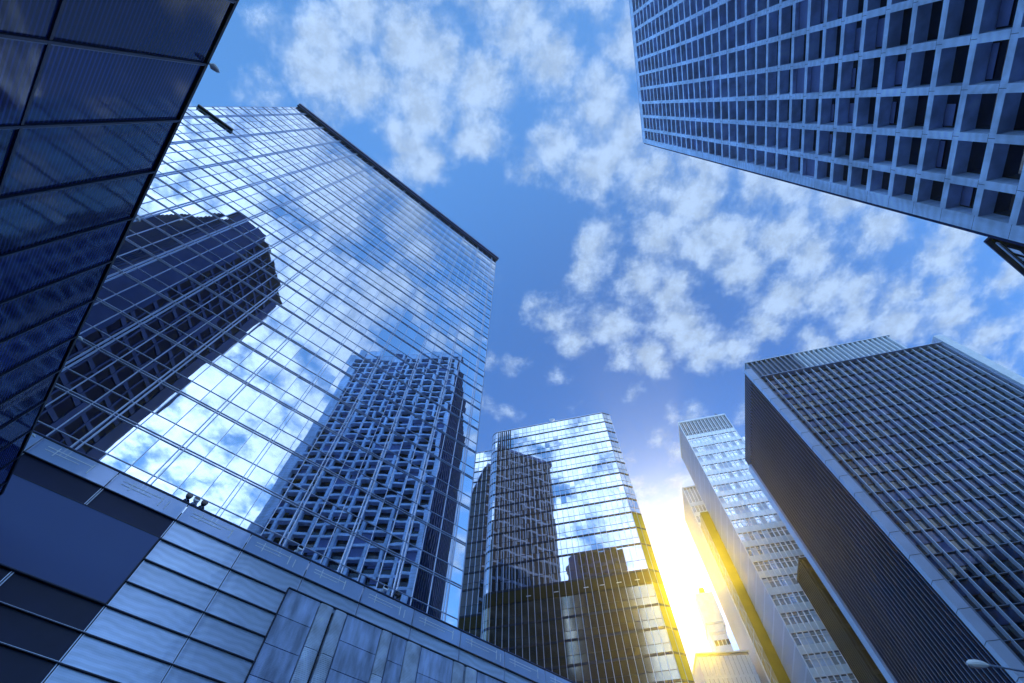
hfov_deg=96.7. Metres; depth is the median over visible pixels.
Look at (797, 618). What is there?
window
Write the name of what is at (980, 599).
window
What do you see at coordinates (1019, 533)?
window
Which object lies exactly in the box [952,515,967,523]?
window
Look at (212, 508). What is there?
window
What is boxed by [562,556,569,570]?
window
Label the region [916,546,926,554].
window
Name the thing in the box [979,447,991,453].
window
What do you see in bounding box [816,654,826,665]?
window
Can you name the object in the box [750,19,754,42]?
window
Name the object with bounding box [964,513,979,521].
window
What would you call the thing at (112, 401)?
window
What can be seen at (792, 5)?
window
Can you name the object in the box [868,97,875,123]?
window
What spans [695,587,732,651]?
stepped pale tower
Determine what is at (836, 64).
window
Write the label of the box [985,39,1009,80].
window
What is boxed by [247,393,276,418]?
window
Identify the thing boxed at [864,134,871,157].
window
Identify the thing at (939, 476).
window
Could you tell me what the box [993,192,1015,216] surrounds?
window
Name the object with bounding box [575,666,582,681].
window
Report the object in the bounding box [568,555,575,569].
window
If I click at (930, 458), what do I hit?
window
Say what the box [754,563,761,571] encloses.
window
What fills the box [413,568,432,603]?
window
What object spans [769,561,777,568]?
window
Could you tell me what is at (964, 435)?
window
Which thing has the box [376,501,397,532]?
window
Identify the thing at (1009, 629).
window
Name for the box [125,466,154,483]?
window
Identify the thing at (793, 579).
window
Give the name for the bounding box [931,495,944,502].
window
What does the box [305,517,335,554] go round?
window
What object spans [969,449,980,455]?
window
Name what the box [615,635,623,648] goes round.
window
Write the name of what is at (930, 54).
window
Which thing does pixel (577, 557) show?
window
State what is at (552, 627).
window
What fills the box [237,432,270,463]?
window
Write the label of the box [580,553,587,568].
window
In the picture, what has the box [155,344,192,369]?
window
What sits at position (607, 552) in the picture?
window
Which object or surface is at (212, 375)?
window
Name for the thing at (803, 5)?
window
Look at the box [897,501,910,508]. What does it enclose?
window
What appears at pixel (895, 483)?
window
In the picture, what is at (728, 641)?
window
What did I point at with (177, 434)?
window
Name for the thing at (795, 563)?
window
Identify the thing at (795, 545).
window
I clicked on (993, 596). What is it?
window
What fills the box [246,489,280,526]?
window
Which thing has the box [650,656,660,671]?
window
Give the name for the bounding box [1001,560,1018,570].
window
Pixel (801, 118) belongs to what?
window
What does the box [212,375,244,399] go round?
window
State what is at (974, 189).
window
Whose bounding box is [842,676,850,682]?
window
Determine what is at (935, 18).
window
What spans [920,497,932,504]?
window
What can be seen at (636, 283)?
sky
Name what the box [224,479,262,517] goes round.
window
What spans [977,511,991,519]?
window
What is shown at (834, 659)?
window
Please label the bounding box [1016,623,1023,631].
window
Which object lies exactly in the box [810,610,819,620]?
window
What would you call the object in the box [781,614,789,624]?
window
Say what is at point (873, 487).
window
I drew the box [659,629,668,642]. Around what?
window
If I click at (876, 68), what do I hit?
window
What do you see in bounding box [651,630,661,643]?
window
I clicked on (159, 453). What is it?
window
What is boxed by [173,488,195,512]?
window
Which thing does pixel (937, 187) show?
window
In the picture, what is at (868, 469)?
window
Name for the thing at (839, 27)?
window
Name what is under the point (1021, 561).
window
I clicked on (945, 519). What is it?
window
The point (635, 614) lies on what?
window
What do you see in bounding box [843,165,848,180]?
window
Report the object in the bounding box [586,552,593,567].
window
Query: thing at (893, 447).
window
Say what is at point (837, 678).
window
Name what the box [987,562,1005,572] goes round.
window
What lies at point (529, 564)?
window
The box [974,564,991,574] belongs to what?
window
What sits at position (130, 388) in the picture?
window
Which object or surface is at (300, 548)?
floodlight
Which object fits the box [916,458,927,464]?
window
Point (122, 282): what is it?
window
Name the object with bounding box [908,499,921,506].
window
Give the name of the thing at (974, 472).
window
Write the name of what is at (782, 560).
window
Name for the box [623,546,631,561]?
window
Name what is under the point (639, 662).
window
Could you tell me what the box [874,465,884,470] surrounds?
window
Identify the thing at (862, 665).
brown annex
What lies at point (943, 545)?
window
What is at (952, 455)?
window
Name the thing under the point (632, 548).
window
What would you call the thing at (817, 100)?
window
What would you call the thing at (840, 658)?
window
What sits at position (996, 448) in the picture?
window
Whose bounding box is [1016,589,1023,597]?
window
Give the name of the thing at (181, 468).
window
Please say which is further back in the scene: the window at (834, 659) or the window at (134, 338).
the window at (834, 659)
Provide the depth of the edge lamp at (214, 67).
13.25 m
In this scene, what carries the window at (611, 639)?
in the banded glass tower at (562, 576)
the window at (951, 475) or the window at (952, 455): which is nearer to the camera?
the window at (951, 475)
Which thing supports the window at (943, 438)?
in the dark ribbed tower at (887, 472)
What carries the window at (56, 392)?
in the glass tower at (284, 334)
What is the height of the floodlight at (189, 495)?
0.495 m
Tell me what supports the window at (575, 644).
in the banded glass tower at (562, 576)
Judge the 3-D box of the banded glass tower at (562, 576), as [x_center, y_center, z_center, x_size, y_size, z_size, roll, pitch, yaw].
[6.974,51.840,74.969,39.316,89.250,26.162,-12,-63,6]
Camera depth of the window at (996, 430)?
82.84 m
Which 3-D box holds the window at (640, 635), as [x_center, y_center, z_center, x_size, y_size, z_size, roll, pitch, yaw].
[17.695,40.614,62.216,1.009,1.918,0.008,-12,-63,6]
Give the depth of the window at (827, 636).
96.11 m
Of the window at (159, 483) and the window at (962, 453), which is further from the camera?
the window at (962, 453)
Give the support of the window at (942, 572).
in the dark ribbed tower at (887, 472)
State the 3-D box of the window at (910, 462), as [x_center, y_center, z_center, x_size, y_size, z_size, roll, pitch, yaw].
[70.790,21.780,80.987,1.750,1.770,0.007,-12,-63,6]
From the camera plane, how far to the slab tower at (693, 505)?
142.99 m
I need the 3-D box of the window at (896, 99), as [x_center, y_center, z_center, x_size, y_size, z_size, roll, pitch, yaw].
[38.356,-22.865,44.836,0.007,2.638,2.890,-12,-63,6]
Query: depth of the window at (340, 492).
35.17 m
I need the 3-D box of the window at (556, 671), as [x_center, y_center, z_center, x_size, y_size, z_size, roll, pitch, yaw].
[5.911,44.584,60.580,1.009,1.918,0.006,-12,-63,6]
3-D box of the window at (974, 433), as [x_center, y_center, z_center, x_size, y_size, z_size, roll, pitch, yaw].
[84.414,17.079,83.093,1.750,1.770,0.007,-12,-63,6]
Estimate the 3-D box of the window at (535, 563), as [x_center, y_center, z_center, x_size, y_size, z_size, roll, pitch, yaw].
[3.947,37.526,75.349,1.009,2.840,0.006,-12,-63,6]
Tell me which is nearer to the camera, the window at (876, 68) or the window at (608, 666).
the window at (876, 68)
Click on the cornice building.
(1011, 254)
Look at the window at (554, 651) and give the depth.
63.43 m
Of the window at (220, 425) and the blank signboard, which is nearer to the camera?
the blank signboard
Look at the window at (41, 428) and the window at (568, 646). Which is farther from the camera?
the window at (568, 646)
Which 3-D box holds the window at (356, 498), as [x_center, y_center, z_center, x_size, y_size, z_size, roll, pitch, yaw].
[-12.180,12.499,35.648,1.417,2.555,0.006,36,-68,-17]
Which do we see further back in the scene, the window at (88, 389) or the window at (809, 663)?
the window at (809, 663)
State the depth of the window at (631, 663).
59.48 m
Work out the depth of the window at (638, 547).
73.51 m
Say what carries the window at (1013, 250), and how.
in the cornice building
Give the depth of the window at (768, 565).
111.78 m
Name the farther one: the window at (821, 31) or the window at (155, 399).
the window at (821, 31)
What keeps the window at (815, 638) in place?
in the slender white tower at (757, 552)
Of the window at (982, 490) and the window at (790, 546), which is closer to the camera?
the window at (982, 490)
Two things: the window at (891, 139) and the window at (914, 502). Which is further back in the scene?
the window at (914, 502)
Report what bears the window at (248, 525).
in the glass tower at (284, 334)
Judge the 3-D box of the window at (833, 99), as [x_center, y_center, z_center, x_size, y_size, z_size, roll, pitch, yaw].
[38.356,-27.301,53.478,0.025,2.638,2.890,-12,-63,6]
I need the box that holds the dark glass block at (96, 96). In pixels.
[0,0,238,495]
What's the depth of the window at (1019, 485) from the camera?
72.91 m
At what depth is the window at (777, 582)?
107.97 m
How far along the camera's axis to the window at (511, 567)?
75.74 m
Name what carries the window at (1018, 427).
in the dark ribbed tower at (887, 472)
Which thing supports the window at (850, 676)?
in the slender white tower at (757, 552)
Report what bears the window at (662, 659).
in the banded glass tower at (562, 576)
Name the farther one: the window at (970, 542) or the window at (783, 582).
the window at (783, 582)
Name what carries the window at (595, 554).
in the banded glass tower at (562, 576)
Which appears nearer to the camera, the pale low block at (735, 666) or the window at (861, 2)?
the window at (861, 2)
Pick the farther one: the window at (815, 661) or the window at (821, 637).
the window at (821, 637)
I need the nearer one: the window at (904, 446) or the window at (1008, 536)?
the window at (1008, 536)
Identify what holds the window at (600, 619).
in the banded glass tower at (562, 576)
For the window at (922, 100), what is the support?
in the lattice tower at (913, 108)
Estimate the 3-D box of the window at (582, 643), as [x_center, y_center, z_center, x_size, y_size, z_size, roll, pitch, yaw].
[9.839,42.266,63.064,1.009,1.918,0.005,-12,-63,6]
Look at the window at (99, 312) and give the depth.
32.87 m
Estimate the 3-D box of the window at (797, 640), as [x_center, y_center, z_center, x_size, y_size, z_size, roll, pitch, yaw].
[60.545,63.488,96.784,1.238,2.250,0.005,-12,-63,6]
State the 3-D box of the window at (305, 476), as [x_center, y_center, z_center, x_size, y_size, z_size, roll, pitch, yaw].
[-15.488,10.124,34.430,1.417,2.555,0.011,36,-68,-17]
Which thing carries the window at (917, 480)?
in the dark ribbed tower at (887, 472)
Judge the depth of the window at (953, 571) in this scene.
64.09 m
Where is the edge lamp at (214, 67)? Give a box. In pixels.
[209,63,219,72]
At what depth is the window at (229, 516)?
28.67 m
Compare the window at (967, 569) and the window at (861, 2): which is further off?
the window at (967, 569)
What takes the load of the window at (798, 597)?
in the slender white tower at (757, 552)
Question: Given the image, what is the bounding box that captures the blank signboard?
[0,473,160,604]
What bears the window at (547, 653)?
in the banded glass tower at (562, 576)
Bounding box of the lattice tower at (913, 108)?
[629,0,1023,246]
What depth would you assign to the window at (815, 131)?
58.95 m
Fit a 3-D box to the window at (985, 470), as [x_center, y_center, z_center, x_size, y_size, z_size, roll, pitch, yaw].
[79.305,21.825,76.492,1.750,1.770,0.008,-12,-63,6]
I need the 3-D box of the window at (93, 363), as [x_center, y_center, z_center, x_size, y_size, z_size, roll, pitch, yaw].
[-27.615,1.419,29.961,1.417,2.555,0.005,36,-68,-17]
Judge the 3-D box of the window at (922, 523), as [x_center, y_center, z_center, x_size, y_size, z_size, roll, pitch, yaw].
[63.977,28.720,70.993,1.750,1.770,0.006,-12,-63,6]
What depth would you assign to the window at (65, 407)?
26.80 m
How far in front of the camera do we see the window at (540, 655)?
63.64 m
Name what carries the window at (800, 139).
in the lattice tower at (913, 108)
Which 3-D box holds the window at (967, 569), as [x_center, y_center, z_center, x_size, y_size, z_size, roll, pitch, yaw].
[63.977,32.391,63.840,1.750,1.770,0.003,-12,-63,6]
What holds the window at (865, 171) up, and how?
in the lattice tower at (913, 108)
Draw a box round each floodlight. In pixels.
[185,493,192,500]
[193,496,200,503]
[201,500,207,507]
[297,545,303,552]
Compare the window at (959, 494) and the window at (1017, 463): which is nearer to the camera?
the window at (959, 494)
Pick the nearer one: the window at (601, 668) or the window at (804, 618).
the window at (601, 668)
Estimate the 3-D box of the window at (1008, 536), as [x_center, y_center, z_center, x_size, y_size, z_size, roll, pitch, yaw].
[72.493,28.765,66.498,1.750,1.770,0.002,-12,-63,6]
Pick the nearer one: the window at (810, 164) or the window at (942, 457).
the window at (810, 164)
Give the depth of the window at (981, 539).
66.94 m
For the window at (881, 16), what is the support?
in the lattice tower at (913, 108)
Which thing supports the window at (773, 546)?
in the slender white tower at (757, 552)
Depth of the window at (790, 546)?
114.79 m
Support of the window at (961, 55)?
in the lattice tower at (913, 108)
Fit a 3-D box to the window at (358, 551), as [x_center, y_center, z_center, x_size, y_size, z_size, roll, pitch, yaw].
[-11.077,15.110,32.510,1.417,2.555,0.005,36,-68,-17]
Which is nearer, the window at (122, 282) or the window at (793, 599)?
the window at (122, 282)
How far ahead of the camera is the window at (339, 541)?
32.03 m
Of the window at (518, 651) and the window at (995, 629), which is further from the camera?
the window at (518, 651)
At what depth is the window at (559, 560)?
74.85 m
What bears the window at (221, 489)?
in the glass tower at (284, 334)
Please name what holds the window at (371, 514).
in the glass tower at (284, 334)
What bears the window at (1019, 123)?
in the lattice tower at (913, 108)
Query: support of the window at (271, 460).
in the glass tower at (284, 334)
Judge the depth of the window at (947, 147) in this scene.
41.12 m
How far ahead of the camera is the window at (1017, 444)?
79.26 m
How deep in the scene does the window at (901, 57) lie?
43.63 m
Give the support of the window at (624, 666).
in the banded glass tower at (562, 576)
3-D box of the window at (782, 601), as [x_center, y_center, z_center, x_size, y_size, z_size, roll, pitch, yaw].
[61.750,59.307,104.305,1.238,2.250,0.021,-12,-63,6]
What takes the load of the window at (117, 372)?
in the glass tower at (284, 334)
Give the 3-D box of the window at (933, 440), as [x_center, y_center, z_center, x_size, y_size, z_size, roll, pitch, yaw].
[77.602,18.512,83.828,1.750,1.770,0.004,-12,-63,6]
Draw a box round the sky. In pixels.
[189,0,1023,670]
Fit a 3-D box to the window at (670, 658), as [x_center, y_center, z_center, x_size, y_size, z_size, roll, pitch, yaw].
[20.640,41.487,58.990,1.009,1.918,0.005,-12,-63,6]
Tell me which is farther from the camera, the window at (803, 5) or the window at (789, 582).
the window at (789, 582)
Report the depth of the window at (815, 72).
55.20 m
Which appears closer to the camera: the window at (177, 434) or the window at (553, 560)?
the window at (177, 434)
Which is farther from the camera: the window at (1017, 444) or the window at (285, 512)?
the window at (1017, 444)
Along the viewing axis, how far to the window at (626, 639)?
62.40 m
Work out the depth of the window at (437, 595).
34.44 m
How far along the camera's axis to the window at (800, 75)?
58.11 m
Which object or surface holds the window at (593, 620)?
in the banded glass tower at (562, 576)
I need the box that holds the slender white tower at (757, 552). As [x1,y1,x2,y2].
[678,413,858,682]
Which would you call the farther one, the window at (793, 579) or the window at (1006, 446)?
the window at (793, 579)
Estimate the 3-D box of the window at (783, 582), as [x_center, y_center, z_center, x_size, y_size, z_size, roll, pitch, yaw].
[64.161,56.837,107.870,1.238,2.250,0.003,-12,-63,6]
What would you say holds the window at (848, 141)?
in the lattice tower at (913, 108)
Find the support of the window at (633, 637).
in the banded glass tower at (562, 576)
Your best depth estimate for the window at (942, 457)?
80.52 m
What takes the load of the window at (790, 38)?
in the lattice tower at (913, 108)
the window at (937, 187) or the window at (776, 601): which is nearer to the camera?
the window at (937, 187)
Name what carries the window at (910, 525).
in the dark ribbed tower at (887, 472)
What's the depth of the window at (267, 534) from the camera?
29.47 m
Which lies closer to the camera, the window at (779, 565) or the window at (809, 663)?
the window at (809, 663)
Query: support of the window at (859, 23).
in the lattice tower at (913, 108)
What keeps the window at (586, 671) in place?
in the banded glass tower at (562, 576)
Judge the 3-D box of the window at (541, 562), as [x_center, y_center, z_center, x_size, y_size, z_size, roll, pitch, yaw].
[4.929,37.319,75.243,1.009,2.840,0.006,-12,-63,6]
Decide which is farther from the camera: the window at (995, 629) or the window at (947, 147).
the window at (995, 629)
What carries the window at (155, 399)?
in the glass tower at (284, 334)
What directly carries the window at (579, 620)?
in the banded glass tower at (562, 576)
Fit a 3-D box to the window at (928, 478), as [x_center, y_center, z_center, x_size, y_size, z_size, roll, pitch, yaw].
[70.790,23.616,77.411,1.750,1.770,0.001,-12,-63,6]
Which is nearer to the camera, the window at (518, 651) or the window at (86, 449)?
the window at (86, 449)
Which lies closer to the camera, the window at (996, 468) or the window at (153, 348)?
the window at (153, 348)
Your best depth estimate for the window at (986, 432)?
83.04 m
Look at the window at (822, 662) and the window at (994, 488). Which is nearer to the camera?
the window at (994, 488)
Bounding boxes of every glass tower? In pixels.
[34,103,498,626]
[458,412,694,682]
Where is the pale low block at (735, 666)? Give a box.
[692,650,760,682]
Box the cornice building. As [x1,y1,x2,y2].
[984,237,1023,275]
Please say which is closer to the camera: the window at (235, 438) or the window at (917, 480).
the window at (235, 438)
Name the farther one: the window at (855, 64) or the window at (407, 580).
the window at (855, 64)
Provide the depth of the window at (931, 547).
67.64 m
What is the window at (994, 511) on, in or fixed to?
in the dark ribbed tower at (887, 472)
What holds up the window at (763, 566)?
in the slender white tower at (757, 552)
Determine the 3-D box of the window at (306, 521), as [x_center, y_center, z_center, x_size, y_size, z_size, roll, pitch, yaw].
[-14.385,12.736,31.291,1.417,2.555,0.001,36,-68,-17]
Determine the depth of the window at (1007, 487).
73.01 m
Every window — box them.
[34,422,53,435]
[39,392,89,427]
[39,430,80,447]
[46,385,65,403]
[55,369,85,390]
[58,404,115,440]
[65,339,94,365]
[65,349,116,377]
[69,380,108,402]
[73,442,105,459]
[78,107,495,626]
[83,417,135,452]
[86,302,117,325]
[89,361,136,389]
[93,391,131,414]
[95,313,138,337]
[100,454,130,480]
[103,273,136,292]
[106,267,119,278]
[108,427,160,463]
[112,372,159,401]
[115,324,155,348]
[116,402,152,425]
[118,284,155,303]
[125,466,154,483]
[133,439,180,475]
[134,382,176,411]
[135,335,174,358]
[137,294,173,314]
[140,414,173,436]
[149,477,177,493]
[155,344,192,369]
[156,392,197,422]
[157,450,202,486]
[162,425,194,448]
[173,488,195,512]
[174,355,210,379]
[177,404,216,433]
[180,459,222,496]
[193,365,227,390]
[196,499,221,515]
[197,414,234,443]
[202,470,242,507]
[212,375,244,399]
[217,422,253,453]
[218,509,242,524]
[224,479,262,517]
[229,384,260,409]
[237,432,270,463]
[240,519,263,541]
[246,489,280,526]
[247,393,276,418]
[256,443,287,472]
[261,529,284,544]
[266,499,300,536]
[274,452,303,481]
[281,539,303,553]
[286,509,318,545]
[292,461,320,491]
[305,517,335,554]
[310,469,336,499]
[324,526,352,563]
[327,477,352,508]
[343,534,369,571]
[344,485,367,516]
[360,493,382,525]
[361,543,385,580]
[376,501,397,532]
[379,552,401,587]
[395,560,417,596]
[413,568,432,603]
[429,576,447,610]
[444,582,460,618]
[509,564,514,579]
[515,563,520,578]
[516,648,521,656]
[521,563,526,577]
[523,647,528,660]
[527,562,532,576]
[530,646,536,660]
[533,561,538,575]
[537,645,543,659]
[539,560,544,574]
[544,644,550,658]
[545,559,550,573]
[549,620,555,632]
[550,558,556,572]
[551,643,557,657]
[552,669,559,674]
[556,557,562,571]
[556,619,562,631]
[558,642,564,656]
[560,668,567,678]
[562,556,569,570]
[562,618,569,630]
[565,642,572,655]
[567,667,575,681]
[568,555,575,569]
[569,617,576,629]
[572,641,579,654]
[574,554,581,569]
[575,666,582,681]
[576,616,583,629]
[579,640,586,653]
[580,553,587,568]
[582,665,590,680]
[583,615,590,628]
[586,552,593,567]
[586,638,594,652]
[590,614,597,627]
[590,664,598,679]
[592,551,600,566]
[593,638,601,651]
[596,613,604,626]
[597,663,605,678]
[598,550,606,565]
[600,637,608,650]
[603,612,611,625]
[604,549,612,564]
[605,662,613,677]
[607,636,616,649]
[610,548,618,563]
[610,611,618,624]
[612,661,621,676]
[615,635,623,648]
[617,547,625,562]
[617,610,625,623]
[620,660,629,675]
[622,634,631,647]
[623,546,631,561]
[624,610,632,622]
[627,659,637,674]
[629,546,637,560]
[629,633,638,646]
[631,609,639,621]
[635,544,644,559]
[635,658,644,673]
[636,632,645,645]
[638,608,647,620]
[643,657,652,672]
[644,631,653,644]
[645,607,654,619]
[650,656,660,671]
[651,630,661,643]
[652,605,661,618]
[658,655,668,670]
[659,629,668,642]
[666,654,676,669]
[714,639,730,645]
[740,0,744,17]
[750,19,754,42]
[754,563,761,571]
[759,562,766,570]
[763,579,770,587]
[764,562,771,569]
[768,578,775,586]
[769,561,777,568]
[771,544,778,551]
[772,596,779,605]
[773,577,781,585]
[775,560,782,567]
[777,595,785,604]
[779,577,786,585]
[780,559,787,567]
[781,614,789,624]
[783,595,791,603]
[784,576,791,584]
[785,558,792,566]
[786,542,793,549]
[787,614,796,623]
[788,594,796,603]
[789,38,791,62]
[790,5,792,31]
[790,558,797,565]
[790,575,797,583]
[791,541,799,548]
[792,634,801,645]
[793,613,802,622]
[794,593,802,602]
[796,68,804,92]
[798,0,807,29]
[798,634,807,644]
[799,129,801,148]
[799,612,807,622]
[800,99,802,120]
[800,592,808,601]
[803,34,806,60]
[803,656,813,667]
[804,633,813,643]
[805,611,813,621]
[806,159,814,176]
[810,65,820,91]
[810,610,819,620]
[810,632,819,642]
[810,655,820,666]
[813,130,816,150]
[815,99,818,120]
[816,631,826,641]
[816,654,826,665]
[818,30,822,57]
[822,630,832,641]
[822,653,832,665]
[826,162,830,176]
[828,653,839,664]
[831,98,835,121]
[833,63,838,89]
[835,25,840,55]
[835,652,845,663]
[835,677,843,682]
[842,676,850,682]
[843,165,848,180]
[845,132,851,155]
[849,675,857,682]
[851,60,857,88]
[853,468,864,474]
[854,20,861,52]
[858,0,863,13]
[859,450,868,455]
[861,168,867,184]
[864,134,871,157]
[864,467,874,472]
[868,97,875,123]
[869,485,880,491]
[871,57,880,87]
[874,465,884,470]
[875,14,885,48]
[879,447,889,452]
[880,0,886,7]
[880,483,891,489]
[881,172,889,189]
[884,463,895,469]
[885,135,894,161]
[885,502,897,509]
[889,96,900,124]
[889,445,898,450]
[890,481,901,487]
[894,54,905,85]
[894,461,905,467]
[896,524,906,531]
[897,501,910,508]
[898,443,908,448]
[900,7,912,44]
[901,479,913,486]
[904,176,915,194]
[904,522,918,530]
[905,460,915,465]
[908,442,919,446]
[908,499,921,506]
[909,137,921,164]
[912,478,924,484]
[914,95,928,125]
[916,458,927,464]
[916,520,930,528]
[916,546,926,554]
[919,440,929,445]
[920,49,935,84]
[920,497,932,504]
[923,476,935,482]
[925,544,940,553]
[926,456,937,462]
[927,0,943,40]
[928,518,941,526]
[929,438,939,443]
[930,180,943,201]
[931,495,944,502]
[934,474,945,480]
[936,139,951,168]
[936,455,948,460]
[937,542,952,551]
[939,436,949,441]
[939,570,951,579]
[940,517,953,524]
[942,494,955,500]
[943,94,960,127]
[945,472,957,478]
[947,568,964,578]
[948,453,958,458]
[949,435,960,439]
[950,540,965,549]
[951,45,969,82]
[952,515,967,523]
[955,492,968,498]
[956,471,969,477]
[958,451,969,456]
[959,0,977,35]
[960,187,976,208]
[960,433,970,438]
[961,566,977,576]
[962,538,978,547]
[963,597,977,607]
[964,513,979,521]
[966,490,979,497]
[967,142,986,173]
[968,469,980,475]
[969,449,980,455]
[970,431,980,436]
[973,595,991,606]
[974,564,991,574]
[975,93,997,128]
[975,536,991,545]
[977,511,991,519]
[978,488,991,495]
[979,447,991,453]
[979,467,991,473]
[980,429,990,434]
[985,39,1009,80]
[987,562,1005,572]
[987,593,1005,604]
[988,534,1004,543]
[989,486,1003,493]
[989,509,1003,517]
[990,428,1002,432]
[990,446,1002,451]
[990,465,1002,471]
[991,627,1006,639]
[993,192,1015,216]
[996,0,1017,29]
[1001,463,1013,469]
[1001,484,1014,491]
[1001,507,1016,515]
[1001,533,1017,541]
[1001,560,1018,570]
[1001,591,1020,602]
[1001,625,1022,638]
[1002,144,1023,179]
[1002,426,1012,431]
[1002,444,1012,449]
[1007,247,1023,255]
[1012,424,1022,429]
[1012,461,1023,467]
[1013,442,1023,447]
[1013,482,1023,489]
[1013,505,1023,513]
[1014,92,1023,130]
[1015,531,1023,539]
[1015,558,1023,567]
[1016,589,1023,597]
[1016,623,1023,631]
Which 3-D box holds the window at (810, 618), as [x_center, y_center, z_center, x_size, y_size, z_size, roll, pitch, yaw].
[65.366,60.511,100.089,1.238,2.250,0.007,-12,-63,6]
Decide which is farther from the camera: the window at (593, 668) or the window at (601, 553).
the window at (601, 553)
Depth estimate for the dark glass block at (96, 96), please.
11.81 m
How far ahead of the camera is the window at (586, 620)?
65.83 m
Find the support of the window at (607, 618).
in the banded glass tower at (562, 576)
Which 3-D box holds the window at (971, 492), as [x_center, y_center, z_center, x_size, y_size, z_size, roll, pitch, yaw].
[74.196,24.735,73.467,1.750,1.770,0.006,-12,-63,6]
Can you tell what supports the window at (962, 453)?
in the dark ribbed tower at (887, 472)
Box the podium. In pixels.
[0,430,575,682]
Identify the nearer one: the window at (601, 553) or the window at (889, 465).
the window at (601, 553)
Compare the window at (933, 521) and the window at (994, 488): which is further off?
the window at (994, 488)
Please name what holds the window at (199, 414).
in the glass tower at (284, 334)
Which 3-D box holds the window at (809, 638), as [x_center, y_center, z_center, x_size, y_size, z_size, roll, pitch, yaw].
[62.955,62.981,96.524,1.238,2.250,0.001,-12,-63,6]
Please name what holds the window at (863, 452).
in the dark ribbed tower at (887, 472)
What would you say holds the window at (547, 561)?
in the banded glass tower at (562, 576)
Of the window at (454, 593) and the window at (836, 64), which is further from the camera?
the window at (836, 64)
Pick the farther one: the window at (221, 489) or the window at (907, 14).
the window at (907, 14)
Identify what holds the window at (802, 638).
in the slender white tower at (757, 552)
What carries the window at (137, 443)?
in the glass tower at (284, 334)
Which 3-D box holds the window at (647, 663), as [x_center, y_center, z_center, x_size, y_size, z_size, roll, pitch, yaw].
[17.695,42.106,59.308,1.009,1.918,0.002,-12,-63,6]
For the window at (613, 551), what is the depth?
73.93 m
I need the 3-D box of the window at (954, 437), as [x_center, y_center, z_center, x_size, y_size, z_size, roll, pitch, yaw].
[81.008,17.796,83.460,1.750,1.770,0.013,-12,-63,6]
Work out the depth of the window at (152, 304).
36.57 m
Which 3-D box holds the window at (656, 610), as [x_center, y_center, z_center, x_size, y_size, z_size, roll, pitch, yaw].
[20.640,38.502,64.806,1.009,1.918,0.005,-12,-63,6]
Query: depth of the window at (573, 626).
66.05 m
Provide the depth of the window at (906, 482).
77.88 m
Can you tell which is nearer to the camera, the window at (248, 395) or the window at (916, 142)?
the window at (248, 395)
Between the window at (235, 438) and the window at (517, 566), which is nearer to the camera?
the window at (235, 438)
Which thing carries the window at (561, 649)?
in the banded glass tower at (562, 576)
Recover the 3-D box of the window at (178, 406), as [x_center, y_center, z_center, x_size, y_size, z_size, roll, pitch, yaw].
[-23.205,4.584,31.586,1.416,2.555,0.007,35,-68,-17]
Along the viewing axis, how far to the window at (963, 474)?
76.97 m
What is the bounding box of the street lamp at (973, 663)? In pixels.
[965,659,1023,671]
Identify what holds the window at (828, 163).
in the lattice tower at (913, 108)
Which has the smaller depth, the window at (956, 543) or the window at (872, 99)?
the window at (872, 99)
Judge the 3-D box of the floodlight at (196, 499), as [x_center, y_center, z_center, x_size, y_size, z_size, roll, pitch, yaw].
[-19.304,9.717,27.814,0.400,0.495,0.329,36,-68,-17]
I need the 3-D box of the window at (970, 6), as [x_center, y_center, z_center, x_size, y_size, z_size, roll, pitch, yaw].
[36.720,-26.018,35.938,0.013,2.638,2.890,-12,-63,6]
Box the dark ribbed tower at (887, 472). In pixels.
[744,334,1023,682]
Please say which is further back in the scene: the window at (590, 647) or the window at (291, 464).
the window at (590, 647)
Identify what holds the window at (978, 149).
in the lattice tower at (913, 108)
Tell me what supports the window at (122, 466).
in the glass tower at (284, 334)
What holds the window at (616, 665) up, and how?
in the banded glass tower at (562, 576)
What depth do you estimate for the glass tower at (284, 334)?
42.68 m
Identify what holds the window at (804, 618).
in the slender white tower at (757, 552)
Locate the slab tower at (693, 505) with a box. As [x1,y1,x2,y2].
[682,485,770,682]
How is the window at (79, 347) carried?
in the glass tower at (284, 334)
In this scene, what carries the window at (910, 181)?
in the lattice tower at (913, 108)
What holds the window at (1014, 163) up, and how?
in the lattice tower at (913, 108)
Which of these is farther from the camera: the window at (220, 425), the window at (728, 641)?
the window at (728, 641)
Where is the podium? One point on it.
(197, 597)
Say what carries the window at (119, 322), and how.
in the glass tower at (284, 334)
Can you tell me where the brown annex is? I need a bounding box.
[797,557,887,682]
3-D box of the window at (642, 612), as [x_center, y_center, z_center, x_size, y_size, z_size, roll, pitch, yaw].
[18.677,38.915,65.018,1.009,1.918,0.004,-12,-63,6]
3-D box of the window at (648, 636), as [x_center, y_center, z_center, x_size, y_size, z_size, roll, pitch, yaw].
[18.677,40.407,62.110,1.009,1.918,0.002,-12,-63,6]
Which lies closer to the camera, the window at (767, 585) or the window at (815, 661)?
the window at (815, 661)
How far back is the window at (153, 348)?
33.85 m
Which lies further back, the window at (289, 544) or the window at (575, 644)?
the window at (575, 644)
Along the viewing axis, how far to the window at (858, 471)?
82.02 m
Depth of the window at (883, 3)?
44.31 m
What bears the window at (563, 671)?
in the banded glass tower at (562, 576)
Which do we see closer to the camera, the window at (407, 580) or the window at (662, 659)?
the window at (407, 580)
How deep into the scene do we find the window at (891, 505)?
74.90 m
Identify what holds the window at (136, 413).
in the glass tower at (284, 334)

